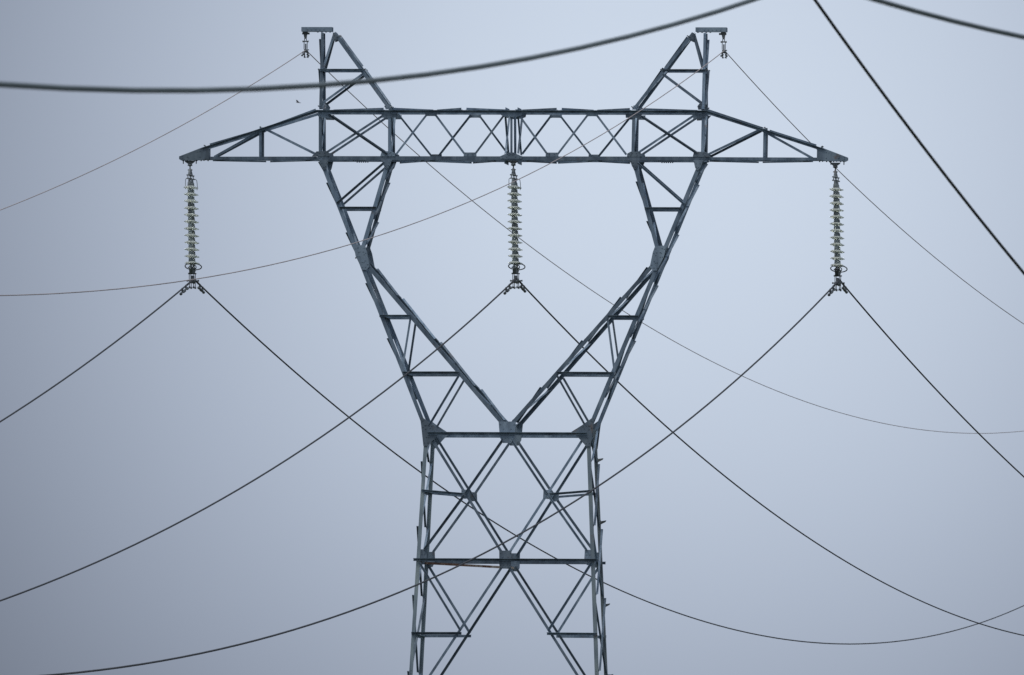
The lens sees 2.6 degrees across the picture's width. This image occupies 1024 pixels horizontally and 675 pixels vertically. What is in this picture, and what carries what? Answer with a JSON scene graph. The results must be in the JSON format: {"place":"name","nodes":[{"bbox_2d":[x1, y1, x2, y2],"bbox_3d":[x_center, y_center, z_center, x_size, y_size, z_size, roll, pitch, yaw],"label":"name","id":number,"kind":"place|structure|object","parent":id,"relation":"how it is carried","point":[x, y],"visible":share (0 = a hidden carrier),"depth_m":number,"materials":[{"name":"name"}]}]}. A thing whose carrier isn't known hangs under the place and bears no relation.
{"place":"outdoors","nodes":[
{"label":"outdoors","id":0,"kind":"place"},
{"bbox_2d":[0,0,757,92],"bbox_3d":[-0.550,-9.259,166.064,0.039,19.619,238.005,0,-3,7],"label":"power line","id":1,"kind":"object","parent":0,"point":[36,86],"visible":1,"depth_m":161.67,"materials":[{"name":"grey metal"}]},
{"bbox_2d":[0,0,1023,674],"label":"sky","id":2,"kind":"structure","parent":0,"point":[188,408],"materials":[{"name":"grey"}]},
{"bbox_2d":[813,0,1023,274],"bbox_3d":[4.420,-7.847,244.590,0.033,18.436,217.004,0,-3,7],"label":"power line","id":3,"kind":"object","parent":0,"point":[914,134],"visible":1,"depth_m":243.54,"materials":[{"name":"metal"}]},
{"bbox_2d":[869,0,1023,39],"bbox_3d":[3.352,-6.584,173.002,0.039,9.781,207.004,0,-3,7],"label":"power line","id":4,"kind":"object","parent":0,"point":[948,19],"visible":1,"depth_m":172.49,"materials":[{"name":"grey metal"}]},
{"label":"ground","id":5,"kind":"structure","parent":0,"visible":0},
{"bbox_2d":[179,27,847,674],"bbox_3d":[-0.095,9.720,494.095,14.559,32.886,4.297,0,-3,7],"label":"transmission tower","id":6,"kind":"structure","parent":5,"relation":"on","point":[511,433],"depth_m":494.57,"materials":[{"name":"metal"}]},
{"bbox_2d":[184,161,201,288],"bbox_3d":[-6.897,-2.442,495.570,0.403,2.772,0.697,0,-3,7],"label":"insulator string","id":7,"kind":"object","parent":6,"relation":"hanging from","point":[191,216],"visible":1,"depth_m":495.37,"materials":[{"name":"glass"}]},
{"bbox_2d":[0,278,1023,644],"bbox_3d":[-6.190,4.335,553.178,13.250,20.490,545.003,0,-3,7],"label":"power line","id":8,"kind":"object","parent":7,"relation":"hanging from","point":[200,288],"visible":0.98,"depth_m":534.22,"materials":[{"name":"metal"}]},
{"bbox_2d":[302,32,309,57],"bbox_3d":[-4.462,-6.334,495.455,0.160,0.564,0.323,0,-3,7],"label":"earth wire clamp","id":9,"kind":"object","parent":6,"relation":"hanging from","point":[305,37],"visible":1,"depth_m":495.44,"materials":[{"name":"metal"}]},
{"bbox_2d":[0,50,1021,433],"bbox_3d":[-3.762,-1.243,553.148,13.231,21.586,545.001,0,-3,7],"label":"earth wire","id":10,"kind":"object","parent":9,"relation":"attached to","point":[486,212],"visible":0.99,"depth_m":530.06,"materials":[{"name":"metal"}]},
{"bbox_2d":[507,161,524,288],"bbox_3d":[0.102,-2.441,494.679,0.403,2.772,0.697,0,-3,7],"label":"insulator string","id":11,"kind":"object","parent":6,"relation":"hanging from","point":[514,201],"visible":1,"depth_m":494.48,"materials":[{"name":"glass"}]},
{"bbox_2d":[0,278,1023,635],"bbox_3d":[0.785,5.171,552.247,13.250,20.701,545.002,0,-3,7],"label":"power line","id":12,"kind":"object","parent":11,"relation":"hanging from","point":[522,286],"visible":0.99,"depth_m":488.49,"materials":[{"name":"metal"}]},
{"bbox_2d":[719,32,726,58],"bbox_3d":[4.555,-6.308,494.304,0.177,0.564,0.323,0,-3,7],"label":"earth wire clamp","id":13,"kind":"object","parent":6,"relation":"hanging from","point":[723,34],"visible":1,"depth_m":494.28,"materials":[{"name":"metal"}]},
{"bbox_2d":[0,51,1023,323],"bbox_3d":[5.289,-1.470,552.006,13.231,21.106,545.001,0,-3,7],"label":"earth wire","id":14,"kind":"object","parent":13,"relation":"hanging from","point":[484,195],"visible":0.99,"depth_m":459.02,"materials":[{"name":"metal"}]},
{"bbox_2d":[829,163,847,290],"bbox_3d":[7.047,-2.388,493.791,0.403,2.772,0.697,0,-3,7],"label":"insulator string","id":15,"kind":"object","parent":6,"relation":"hanging from","point":[836,224],"visible":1,"depth_m":493.59,"materials":[{"name":"glass"}]},
{"bbox_2d":[44,280,1023,674],"bbox_3d":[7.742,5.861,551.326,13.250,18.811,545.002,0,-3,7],"label":"power line","id":16,"kind":"object","parent":15,"relation":"hanging from","point":[832,290],"visible":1,"depth_m":447.93,"materials":[{"name":"metal"}]}
]}

